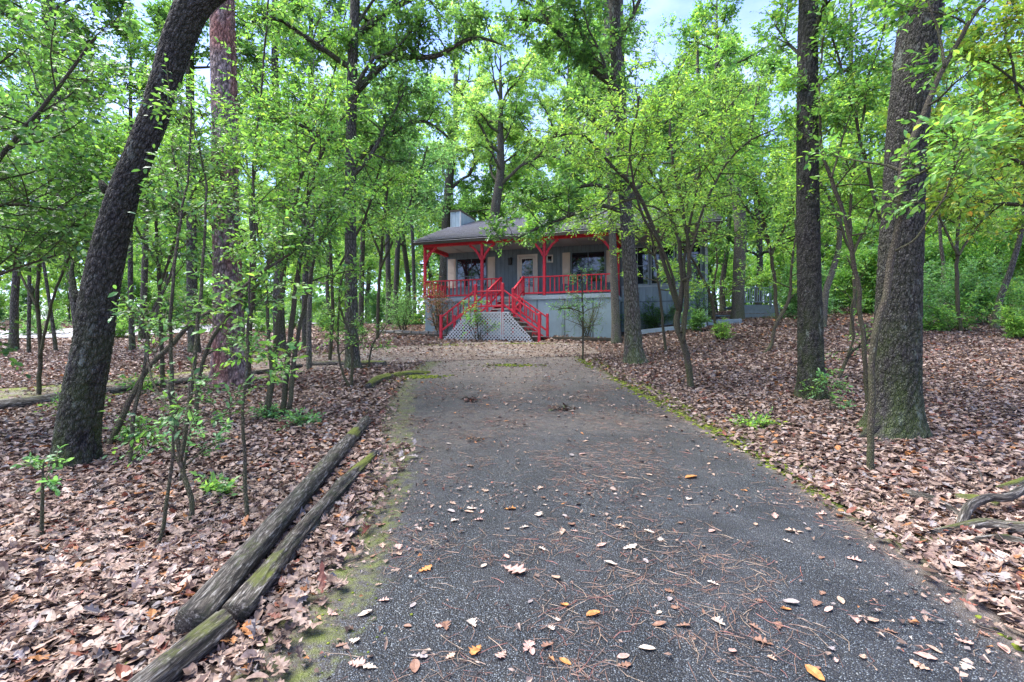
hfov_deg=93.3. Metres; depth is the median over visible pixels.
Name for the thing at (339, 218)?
woodland tree
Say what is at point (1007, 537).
fallen branch
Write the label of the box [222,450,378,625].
edging log
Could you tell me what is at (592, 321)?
leafy shrub
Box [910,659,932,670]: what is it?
fallen leaf
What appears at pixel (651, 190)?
background oak
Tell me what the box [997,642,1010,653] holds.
fallen leaf
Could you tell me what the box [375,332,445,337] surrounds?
bed edging
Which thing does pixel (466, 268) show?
window
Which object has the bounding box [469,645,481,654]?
fallen leaf
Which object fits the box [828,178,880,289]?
tree
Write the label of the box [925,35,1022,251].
background oak
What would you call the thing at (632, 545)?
fallen leaf
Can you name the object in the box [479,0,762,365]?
oak tree
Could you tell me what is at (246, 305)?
neighbouring house
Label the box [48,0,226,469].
leaning oak
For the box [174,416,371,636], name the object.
edging log
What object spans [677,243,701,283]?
window
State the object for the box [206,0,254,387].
pine tree
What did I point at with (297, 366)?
track edging timber
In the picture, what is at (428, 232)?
background oak
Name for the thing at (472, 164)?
oak tree
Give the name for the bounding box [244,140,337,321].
background oak
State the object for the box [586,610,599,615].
fallen leaf
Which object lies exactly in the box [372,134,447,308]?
woodland tree
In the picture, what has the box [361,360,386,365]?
track edging timber
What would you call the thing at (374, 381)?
mossy timber
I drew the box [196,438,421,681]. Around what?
leaf drift
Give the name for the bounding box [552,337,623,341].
bed edging
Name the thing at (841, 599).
fallen leaf
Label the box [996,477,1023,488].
fallen branch
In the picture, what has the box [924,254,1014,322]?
understorey shrub
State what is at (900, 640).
leaf crumbs
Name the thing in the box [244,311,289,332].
understorey shrub
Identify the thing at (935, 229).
background oak
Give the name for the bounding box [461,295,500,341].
shrub
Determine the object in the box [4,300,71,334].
understorey shrub
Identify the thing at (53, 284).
tree
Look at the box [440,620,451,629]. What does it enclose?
fallen leaf
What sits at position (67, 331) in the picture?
road
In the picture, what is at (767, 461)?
moss
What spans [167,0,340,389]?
understorey tree
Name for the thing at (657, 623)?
fallen leaf
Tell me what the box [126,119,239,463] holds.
sapling
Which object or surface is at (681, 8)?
sky
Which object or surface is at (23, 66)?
oak tree
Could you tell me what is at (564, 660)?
fallen leaf
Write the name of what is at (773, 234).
woodland tree
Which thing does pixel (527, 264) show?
door
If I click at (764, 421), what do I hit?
understorey shrub
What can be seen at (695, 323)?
understorey shrub
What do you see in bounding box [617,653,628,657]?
fallen leaf
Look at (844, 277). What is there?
thicket shrub
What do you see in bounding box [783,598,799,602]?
fallen leaf
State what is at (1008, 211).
background oak
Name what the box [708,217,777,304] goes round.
woodland tree
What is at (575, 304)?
thin sapling
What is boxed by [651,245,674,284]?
window
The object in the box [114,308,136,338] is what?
understorey shrub
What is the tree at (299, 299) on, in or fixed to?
on the ground
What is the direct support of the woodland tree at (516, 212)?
on the ground
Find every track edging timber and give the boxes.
[0,392,59,409]
[106,375,206,393]
[253,364,302,374]
[312,360,343,365]
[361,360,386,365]
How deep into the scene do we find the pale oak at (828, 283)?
16.92 m
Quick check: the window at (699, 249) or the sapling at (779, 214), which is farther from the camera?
the window at (699, 249)
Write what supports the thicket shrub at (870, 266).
on the ground
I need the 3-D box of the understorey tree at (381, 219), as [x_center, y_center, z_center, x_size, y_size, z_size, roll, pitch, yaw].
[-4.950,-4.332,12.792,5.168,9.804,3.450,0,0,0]
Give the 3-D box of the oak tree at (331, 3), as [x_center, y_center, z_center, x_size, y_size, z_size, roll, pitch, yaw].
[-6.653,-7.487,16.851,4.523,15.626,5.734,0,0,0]
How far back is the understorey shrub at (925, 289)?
17.07 m
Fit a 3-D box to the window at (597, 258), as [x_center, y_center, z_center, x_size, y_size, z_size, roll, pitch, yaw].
[3.544,-3.450,22.530,1.630,1.500,0.049,0,0,18]
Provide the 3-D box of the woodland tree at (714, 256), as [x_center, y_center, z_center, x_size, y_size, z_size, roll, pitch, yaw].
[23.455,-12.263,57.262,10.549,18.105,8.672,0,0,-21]
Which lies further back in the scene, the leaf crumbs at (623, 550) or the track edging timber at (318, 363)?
the track edging timber at (318, 363)
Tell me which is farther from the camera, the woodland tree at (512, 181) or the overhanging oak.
the woodland tree at (512, 181)
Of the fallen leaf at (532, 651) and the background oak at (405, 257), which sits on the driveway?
the fallen leaf at (532, 651)
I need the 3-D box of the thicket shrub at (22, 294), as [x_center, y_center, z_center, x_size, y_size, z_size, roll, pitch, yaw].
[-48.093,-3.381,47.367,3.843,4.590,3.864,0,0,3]
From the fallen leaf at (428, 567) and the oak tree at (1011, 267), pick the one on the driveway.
the fallen leaf at (428, 567)
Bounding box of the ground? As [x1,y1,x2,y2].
[0,306,1023,681]
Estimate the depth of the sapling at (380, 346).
11.25 m
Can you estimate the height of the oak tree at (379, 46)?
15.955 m
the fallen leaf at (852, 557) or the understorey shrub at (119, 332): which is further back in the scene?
the understorey shrub at (119, 332)
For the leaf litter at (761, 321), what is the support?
on the ground
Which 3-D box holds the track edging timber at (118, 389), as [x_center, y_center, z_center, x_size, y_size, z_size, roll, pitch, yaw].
[-6.358,0.797,8.725,0.159,0.264,1.597,0,0,30]
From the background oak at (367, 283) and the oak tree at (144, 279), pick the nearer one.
the oak tree at (144, 279)
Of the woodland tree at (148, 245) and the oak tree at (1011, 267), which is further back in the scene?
the woodland tree at (148, 245)
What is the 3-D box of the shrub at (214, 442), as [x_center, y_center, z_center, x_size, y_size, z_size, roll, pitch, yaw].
[-2.903,0.958,4.282,0.871,0.693,0.532,0,0,0]
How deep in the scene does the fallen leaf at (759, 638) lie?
2.24 m
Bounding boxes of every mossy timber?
[364,373,391,388]
[391,370,430,376]
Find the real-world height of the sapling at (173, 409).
3.557 m
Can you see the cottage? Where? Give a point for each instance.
(543, 270)
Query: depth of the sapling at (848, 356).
8.98 m
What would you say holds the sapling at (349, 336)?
on the ground
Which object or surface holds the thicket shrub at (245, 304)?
on the ground
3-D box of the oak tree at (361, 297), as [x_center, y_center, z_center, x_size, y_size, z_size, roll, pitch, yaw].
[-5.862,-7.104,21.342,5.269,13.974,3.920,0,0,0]
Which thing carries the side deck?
on the ground
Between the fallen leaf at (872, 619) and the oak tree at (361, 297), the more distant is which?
the oak tree at (361, 297)
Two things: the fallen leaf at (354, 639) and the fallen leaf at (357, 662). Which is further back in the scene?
the fallen leaf at (354, 639)
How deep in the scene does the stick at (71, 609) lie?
2.44 m
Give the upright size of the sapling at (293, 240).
3.562 m
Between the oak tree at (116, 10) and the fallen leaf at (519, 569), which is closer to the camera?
the fallen leaf at (519, 569)
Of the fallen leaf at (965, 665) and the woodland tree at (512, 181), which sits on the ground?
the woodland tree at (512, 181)
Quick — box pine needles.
[0,376,1023,681]
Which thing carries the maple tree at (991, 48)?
on the ground
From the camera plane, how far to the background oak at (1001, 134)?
36.45 m
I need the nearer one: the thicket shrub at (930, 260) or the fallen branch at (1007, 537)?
the fallen branch at (1007, 537)
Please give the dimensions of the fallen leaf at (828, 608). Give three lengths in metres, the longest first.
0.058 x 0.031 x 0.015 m
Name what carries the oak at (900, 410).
on the ground
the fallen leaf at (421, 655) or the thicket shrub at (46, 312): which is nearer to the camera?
the fallen leaf at (421, 655)
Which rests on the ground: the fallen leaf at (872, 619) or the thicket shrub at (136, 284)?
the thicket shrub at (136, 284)
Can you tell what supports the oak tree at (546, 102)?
on the ground
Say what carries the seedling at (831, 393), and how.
on the ground
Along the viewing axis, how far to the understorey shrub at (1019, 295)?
16.70 m
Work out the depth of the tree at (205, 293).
28.43 m
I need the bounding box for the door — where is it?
[520,256,534,295]
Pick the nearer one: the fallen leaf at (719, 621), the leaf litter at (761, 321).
the fallen leaf at (719, 621)
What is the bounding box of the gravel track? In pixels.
[0,342,597,399]
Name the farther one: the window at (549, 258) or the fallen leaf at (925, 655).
the window at (549, 258)
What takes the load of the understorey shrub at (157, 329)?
on the ground
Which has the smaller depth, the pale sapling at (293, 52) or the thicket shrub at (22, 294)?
the pale sapling at (293, 52)
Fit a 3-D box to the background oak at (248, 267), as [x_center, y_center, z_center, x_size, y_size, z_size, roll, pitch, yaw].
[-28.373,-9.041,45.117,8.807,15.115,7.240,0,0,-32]
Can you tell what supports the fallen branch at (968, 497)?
on the ground
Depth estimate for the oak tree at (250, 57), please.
14.66 m
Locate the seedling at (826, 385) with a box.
[808,368,855,409]
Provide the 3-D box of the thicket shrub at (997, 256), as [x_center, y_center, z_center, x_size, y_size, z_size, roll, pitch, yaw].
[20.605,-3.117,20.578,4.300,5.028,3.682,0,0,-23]
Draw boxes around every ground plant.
[394,310,424,324]
[711,316,735,339]
[990,302,1023,337]
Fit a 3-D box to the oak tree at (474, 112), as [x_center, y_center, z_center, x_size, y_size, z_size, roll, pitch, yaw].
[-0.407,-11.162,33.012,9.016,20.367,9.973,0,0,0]
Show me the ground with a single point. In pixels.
(214, 666)
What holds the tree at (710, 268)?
on the ground
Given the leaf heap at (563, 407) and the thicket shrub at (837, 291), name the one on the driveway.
the leaf heap at (563, 407)
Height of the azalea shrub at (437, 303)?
2.788 m
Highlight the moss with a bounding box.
[291,343,1023,672]
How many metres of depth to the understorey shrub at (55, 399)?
6.80 m
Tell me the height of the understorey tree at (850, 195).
9.440 m
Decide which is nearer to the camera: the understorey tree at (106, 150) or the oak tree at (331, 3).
the understorey tree at (106, 150)
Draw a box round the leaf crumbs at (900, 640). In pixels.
[8,342,1023,681]
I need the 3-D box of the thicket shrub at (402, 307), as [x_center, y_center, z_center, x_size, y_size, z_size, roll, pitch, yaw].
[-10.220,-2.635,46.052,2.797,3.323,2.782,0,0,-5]
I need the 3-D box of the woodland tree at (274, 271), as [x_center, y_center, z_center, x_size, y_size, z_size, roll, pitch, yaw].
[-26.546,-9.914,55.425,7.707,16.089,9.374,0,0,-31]
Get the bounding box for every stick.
[39,592,94,625]
[974,462,982,490]
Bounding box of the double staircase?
[439,276,548,341]
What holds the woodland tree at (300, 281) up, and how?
on the ground
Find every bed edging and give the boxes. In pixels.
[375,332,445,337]
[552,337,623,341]
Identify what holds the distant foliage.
on the ground
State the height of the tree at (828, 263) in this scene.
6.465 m
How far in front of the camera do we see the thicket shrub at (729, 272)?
41.07 m
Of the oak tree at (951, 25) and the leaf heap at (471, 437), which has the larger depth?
the oak tree at (951, 25)
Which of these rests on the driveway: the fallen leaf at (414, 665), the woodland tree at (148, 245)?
the fallen leaf at (414, 665)
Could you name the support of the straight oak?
on the ground
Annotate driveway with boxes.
[231,356,1023,681]
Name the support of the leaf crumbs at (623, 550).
on the driveway
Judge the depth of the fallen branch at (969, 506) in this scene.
3.42 m
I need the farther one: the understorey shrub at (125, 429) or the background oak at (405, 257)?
the background oak at (405, 257)
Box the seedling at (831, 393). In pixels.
[799,368,853,402]
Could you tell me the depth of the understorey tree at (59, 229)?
5.78 m
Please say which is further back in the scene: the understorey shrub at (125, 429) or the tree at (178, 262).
the tree at (178, 262)
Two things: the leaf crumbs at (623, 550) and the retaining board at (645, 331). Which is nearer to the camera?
the leaf crumbs at (623, 550)
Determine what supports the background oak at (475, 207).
on the ground
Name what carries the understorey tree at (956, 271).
on the ground
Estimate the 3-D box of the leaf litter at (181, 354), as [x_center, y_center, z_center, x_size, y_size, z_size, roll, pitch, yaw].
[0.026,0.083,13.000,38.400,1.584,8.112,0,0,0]
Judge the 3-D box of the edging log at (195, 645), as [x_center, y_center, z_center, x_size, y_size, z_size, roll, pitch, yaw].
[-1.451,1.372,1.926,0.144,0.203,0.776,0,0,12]
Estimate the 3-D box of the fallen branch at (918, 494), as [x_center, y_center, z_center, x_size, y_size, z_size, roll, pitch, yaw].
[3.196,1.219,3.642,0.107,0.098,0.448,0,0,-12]
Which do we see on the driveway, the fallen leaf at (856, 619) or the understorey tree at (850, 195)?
the fallen leaf at (856, 619)
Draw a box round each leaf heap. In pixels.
[460,396,486,401]
[460,436,484,442]
[548,402,577,411]
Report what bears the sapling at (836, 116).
on the ground
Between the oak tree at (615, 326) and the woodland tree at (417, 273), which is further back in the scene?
the woodland tree at (417, 273)
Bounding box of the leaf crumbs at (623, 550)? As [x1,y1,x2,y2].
[1,394,1022,681]
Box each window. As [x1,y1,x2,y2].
[456,257,486,287]
[546,255,552,262]
[571,250,605,283]
[635,246,648,284]
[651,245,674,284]
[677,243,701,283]
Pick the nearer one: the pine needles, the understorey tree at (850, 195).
the pine needles
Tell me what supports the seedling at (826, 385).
on the ground
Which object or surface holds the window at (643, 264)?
in the cottage
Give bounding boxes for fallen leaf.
[348,657,364,666]
[349,637,359,643]
[358,609,371,615]
[362,662,377,667]
[410,659,419,671]
[412,652,427,657]
[419,565,431,570]
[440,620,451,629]
[445,652,454,658]
[466,617,476,626]
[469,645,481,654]
[495,650,505,657]
[503,564,525,572]
[523,640,533,651]
[529,647,534,654]
[541,641,553,646]
[559,657,570,664]
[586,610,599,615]
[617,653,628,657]
[617,661,630,666]
[623,543,636,548]
[639,644,655,648]
[652,621,665,625]
[711,616,724,624]
[755,634,773,644]
[774,621,782,628]
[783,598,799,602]
[785,527,802,531]
[805,664,824,680]
[811,598,823,605]
[824,606,832,611]
[837,596,844,603]
[847,556,860,560]
[851,616,861,622]
[867,617,878,621]
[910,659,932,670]
[913,652,937,658]
[926,644,942,652]
[955,637,973,643]
[959,661,975,668]
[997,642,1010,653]
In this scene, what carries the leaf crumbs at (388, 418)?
on the driveway
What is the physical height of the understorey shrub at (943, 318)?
1.889 m
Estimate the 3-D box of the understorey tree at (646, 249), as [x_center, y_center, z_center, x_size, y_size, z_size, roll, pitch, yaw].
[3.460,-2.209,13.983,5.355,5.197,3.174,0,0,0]
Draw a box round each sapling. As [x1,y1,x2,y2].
[10,444,74,536]
[98,53,277,550]
[106,159,355,447]
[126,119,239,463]
[169,234,305,426]
[185,210,316,520]
[193,59,374,419]
[238,66,392,415]
[239,18,372,369]
[310,264,381,386]
[368,320,395,366]
[546,263,603,358]
[749,172,833,352]
[761,0,963,403]
[791,0,1023,470]
[824,247,873,378]
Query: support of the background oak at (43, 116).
on the ground
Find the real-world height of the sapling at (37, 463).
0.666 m
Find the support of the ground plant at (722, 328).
on the ground
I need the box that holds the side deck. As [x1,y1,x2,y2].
[716,283,779,317]
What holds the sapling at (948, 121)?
on the ground
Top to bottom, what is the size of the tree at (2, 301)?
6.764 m
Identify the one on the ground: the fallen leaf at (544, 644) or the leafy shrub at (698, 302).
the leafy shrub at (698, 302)
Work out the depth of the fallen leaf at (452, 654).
2.15 m
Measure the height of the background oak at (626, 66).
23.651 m
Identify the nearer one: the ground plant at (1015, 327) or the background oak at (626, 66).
the ground plant at (1015, 327)
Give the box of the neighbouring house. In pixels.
[164,284,272,322]
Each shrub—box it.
[0,291,20,320]
[4,284,46,319]
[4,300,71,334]
[33,388,112,418]
[40,290,71,321]
[102,411,159,442]
[110,365,162,394]
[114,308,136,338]
[118,268,164,322]
[137,409,232,481]
[152,317,181,336]
[153,285,186,323]
[189,469,242,507]
[198,280,211,321]
[242,290,265,321]
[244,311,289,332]
[245,401,292,417]
[269,296,298,322]
[274,407,325,430]
[285,301,301,327]
[312,294,326,319]
[312,303,344,331]
[334,290,358,318]
[364,290,392,323]
[376,280,428,330]
[398,297,416,321]
[410,272,473,333]
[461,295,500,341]
[559,283,610,336]
[640,297,683,328]
[678,276,724,321]
[680,305,711,331]
[711,247,768,310]
[726,406,775,429]
[747,251,794,306]
[761,258,847,317]
[778,286,796,313]
[822,236,878,312]
[825,265,851,307]
[840,242,877,314]
[852,239,954,312]
[922,283,1009,330]
[923,266,961,323]
[924,223,985,311]
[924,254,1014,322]
[940,263,990,302]
[952,205,1023,307]
[965,268,1023,320]
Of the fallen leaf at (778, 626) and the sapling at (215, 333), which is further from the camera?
the sapling at (215, 333)
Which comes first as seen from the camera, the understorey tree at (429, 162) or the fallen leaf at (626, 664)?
the fallen leaf at (626, 664)
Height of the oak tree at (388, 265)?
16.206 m
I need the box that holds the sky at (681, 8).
[0,0,1023,321]
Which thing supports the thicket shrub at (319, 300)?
on the ground
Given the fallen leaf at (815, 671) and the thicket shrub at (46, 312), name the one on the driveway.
the fallen leaf at (815, 671)
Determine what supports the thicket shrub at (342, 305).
on the ground
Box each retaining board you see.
[641,322,706,333]
[707,319,741,324]
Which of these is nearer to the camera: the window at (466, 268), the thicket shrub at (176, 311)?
the window at (466, 268)
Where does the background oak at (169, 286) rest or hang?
on the ground
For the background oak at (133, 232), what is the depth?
41.87 m
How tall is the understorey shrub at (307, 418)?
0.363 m
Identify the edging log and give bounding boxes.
[127,609,236,681]
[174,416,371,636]
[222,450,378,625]
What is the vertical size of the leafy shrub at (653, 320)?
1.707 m
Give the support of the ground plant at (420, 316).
on the ground
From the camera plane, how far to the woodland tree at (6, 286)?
53.85 m
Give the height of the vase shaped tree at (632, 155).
6.726 m
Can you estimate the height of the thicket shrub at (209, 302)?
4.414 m
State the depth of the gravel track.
13.59 m
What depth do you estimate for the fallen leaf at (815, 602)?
2.51 m
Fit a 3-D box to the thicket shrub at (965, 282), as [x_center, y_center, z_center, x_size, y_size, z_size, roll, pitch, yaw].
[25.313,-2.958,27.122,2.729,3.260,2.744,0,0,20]
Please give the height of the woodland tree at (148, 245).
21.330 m
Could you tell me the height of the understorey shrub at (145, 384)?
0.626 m
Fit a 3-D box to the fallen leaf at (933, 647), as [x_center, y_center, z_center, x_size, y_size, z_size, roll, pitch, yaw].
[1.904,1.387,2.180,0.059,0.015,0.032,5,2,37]
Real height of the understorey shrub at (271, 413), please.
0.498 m
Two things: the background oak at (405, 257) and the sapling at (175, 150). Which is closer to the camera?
the sapling at (175, 150)
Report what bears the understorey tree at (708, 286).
on the ground
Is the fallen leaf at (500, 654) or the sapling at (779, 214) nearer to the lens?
the fallen leaf at (500, 654)
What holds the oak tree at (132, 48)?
on the ground
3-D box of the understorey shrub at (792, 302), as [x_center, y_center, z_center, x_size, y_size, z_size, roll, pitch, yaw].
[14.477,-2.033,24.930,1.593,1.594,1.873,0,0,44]
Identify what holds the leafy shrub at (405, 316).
on the ground
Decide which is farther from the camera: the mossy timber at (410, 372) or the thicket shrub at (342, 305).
the thicket shrub at (342, 305)
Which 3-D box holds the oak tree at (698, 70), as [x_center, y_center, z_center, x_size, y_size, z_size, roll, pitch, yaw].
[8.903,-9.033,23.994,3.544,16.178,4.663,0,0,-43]
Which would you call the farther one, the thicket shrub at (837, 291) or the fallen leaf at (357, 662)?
the thicket shrub at (837, 291)
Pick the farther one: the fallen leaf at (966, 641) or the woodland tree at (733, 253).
the woodland tree at (733, 253)
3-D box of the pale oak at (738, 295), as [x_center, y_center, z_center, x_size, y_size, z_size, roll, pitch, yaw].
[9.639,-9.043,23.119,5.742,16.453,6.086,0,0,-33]
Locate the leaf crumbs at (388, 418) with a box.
[13,342,667,425]
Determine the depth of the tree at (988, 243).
31.76 m
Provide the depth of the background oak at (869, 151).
35.92 m
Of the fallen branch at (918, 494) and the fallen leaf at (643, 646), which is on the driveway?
the fallen leaf at (643, 646)
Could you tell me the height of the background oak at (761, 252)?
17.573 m
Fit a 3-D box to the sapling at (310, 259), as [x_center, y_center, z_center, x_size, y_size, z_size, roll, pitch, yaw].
[-2.731,-1.502,7.201,1.980,5.190,1.934,0,0,39]
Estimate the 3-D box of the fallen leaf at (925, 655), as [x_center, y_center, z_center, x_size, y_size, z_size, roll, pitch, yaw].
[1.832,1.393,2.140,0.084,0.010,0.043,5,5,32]
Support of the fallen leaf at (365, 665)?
on the driveway
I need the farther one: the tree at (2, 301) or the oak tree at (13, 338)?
the tree at (2, 301)
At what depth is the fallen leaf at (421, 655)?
2.14 m
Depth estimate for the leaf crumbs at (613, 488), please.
7.08 m
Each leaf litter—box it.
[0,303,1023,347]
[0,323,1023,384]
[0,367,1023,495]
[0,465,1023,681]
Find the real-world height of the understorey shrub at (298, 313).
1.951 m
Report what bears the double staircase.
on the ground
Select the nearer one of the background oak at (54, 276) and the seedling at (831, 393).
the seedling at (831, 393)
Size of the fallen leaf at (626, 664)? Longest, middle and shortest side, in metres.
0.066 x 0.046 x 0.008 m
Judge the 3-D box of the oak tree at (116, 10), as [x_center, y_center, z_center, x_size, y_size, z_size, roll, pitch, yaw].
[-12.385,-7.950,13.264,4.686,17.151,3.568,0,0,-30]
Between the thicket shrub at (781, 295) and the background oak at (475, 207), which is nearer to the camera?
the thicket shrub at (781, 295)
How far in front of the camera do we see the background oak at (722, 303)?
35.93 m
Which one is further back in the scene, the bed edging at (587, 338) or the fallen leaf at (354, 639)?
the bed edging at (587, 338)
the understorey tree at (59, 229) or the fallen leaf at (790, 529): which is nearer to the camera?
the fallen leaf at (790, 529)
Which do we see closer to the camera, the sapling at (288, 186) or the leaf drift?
the leaf drift
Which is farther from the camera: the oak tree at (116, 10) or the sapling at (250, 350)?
the oak tree at (116, 10)
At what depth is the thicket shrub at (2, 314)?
37.96 m
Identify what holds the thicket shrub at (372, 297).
on the ground
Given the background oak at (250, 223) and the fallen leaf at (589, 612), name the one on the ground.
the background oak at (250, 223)
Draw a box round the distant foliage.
[0,187,1021,322]
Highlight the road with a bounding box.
[0,322,365,337]
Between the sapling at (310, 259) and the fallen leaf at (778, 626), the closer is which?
the fallen leaf at (778, 626)
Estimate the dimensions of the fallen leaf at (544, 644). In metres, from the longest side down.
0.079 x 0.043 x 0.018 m
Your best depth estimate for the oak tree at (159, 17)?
14.28 m
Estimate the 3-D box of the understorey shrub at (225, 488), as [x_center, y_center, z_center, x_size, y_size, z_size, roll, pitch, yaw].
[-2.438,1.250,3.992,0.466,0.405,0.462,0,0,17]
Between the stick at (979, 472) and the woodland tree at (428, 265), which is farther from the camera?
the woodland tree at (428, 265)
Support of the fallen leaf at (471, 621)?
on the driveway
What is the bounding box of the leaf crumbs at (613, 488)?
[387,357,775,503]
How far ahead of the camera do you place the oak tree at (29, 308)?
14.48 m
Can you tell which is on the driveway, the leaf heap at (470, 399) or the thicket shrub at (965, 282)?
the leaf heap at (470, 399)
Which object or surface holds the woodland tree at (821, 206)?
on the ground
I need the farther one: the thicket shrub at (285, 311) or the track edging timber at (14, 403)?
the thicket shrub at (285, 311)
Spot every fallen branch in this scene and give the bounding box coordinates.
[903,488,959,514]
[929,518,1023,535]
[955,494,999,506]
[956,483,1023,522]
[971,534,1023,546]
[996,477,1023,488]
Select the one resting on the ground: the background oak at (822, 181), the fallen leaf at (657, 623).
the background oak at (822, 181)
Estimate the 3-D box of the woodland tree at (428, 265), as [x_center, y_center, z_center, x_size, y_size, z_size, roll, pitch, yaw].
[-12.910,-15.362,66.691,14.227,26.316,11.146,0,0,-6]
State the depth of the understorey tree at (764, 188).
17.45 m
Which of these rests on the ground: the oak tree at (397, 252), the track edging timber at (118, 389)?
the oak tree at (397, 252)
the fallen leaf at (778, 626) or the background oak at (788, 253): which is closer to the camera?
the fallen leaf at (778, 626)
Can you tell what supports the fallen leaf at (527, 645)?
on the driveway
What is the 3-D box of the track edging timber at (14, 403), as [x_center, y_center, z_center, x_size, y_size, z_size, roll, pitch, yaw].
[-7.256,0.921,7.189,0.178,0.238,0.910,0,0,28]
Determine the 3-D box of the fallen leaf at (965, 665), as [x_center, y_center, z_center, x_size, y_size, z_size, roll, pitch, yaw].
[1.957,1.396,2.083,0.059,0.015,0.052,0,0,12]
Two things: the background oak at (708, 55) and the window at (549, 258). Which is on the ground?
the background oak at (708, 55)
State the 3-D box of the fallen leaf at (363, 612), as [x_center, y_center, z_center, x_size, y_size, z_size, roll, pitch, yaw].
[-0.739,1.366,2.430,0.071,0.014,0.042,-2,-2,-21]
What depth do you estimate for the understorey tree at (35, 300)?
8.07 m
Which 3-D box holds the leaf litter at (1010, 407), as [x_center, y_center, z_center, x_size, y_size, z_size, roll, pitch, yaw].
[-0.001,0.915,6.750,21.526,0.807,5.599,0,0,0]
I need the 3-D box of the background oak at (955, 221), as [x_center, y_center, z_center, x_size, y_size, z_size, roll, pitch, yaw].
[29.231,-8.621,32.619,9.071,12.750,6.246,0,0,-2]
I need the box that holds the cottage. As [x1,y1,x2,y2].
[411,204,723,337]
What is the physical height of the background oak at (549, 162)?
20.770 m
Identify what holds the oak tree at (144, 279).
on the ground
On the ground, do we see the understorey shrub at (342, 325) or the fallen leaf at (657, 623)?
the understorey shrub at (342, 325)
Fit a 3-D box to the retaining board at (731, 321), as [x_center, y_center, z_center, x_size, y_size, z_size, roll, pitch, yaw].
[8.621,-0.759,19.592,1.341,0.282,0.100,0,0,5]
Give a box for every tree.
[0,0,108,352]
[0,0,116,349]
[0,0,128,350]
[0,0,150,378]
[0,0,172,394]
[0,197,52,291]
[0,269,10,309]
[5,0,150,325]
[12,0,245,350]
[32,249,82,322]
[38,54,266,387]
[107,9,201,339]
[125,188,185,322]
[133,170,185,316]
[136,0,276,353]
[152,138,264,278]
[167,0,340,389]
[184,209,257,302]
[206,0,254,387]
[206,0,343,349]
[235,0,375,345]
[235,0,552,369]
[238,0,423,359]
[243,224,316,294]
[284,262,319,313]
[286,223,320,318]
[300,121,384,282]
[318,28,442,335]
[319,208,378,306]
[320,62,467,338]
[341,59,433,323]
[343,73,446,324]
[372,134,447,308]
[374,63,445,324]
[374,155,441,294]
[411,0,510,297]
[433,12,575,218]
[460,92,547,220]
[467,151,529,219]
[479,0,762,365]
[505,2,645,212]
[522,3,843,387]
[541,171,724,350]
[567,0,691,343]
[644,0,740,317]
[659,187,771,338]
[671,179,732,277]
[672,186,733,312]
[677,54,842,324]
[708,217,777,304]
[752,114,867,262]
[762,33,968,336]
[763,231,795,293]
[765,74,873,252]
[790,214,845,269]
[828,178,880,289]
[852,19,1023,330]
[862,0,1006,304]
[866,0,1023,250]
[947,206,1018,254]
[962,0,1023,328]
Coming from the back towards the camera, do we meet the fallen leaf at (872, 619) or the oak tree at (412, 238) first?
the oak tree at (412, 238)
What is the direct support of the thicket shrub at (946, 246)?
on the ground
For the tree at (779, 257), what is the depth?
32.84 m
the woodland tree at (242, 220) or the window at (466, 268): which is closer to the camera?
the window at (466, 268)
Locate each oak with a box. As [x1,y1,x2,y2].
[0,88,166,285]
[0,144,82,321]
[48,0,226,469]
[72,110,173,321]
[133,172,207,291]
[150,182,258,321]
[196,102,298,322]
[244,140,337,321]
[289,148,382,318]
[323,59,442,318]
[332,106,410,321]
[414,131,480,261]
[440,99,546,220]
[505,84,626,214]
[517,0,711,249]
[543,57,651,211]
[596,105,684,210]
[636,23,771,217]
[643,0,796,318]
[684,27,844,304]
[705,30,779,311]
[742,0,894,400]
[762,157,870,272]
[765,77,862,270]
[767,0,898,326]
[826,75,941,254]
[829,94,1002,261]
[855,0,944,441]
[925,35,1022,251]
[925,160,1020,302]
[951,147,1021,259]
[958,50,1021,301]
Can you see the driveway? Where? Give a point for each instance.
(797, 558)
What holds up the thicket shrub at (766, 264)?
on the ground
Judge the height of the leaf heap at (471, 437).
0.117 m
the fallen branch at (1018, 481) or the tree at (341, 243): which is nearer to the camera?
the fallen branch at (1018, 481)
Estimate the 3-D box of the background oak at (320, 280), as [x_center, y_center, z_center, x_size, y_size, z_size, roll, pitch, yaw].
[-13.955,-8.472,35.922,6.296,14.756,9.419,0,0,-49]

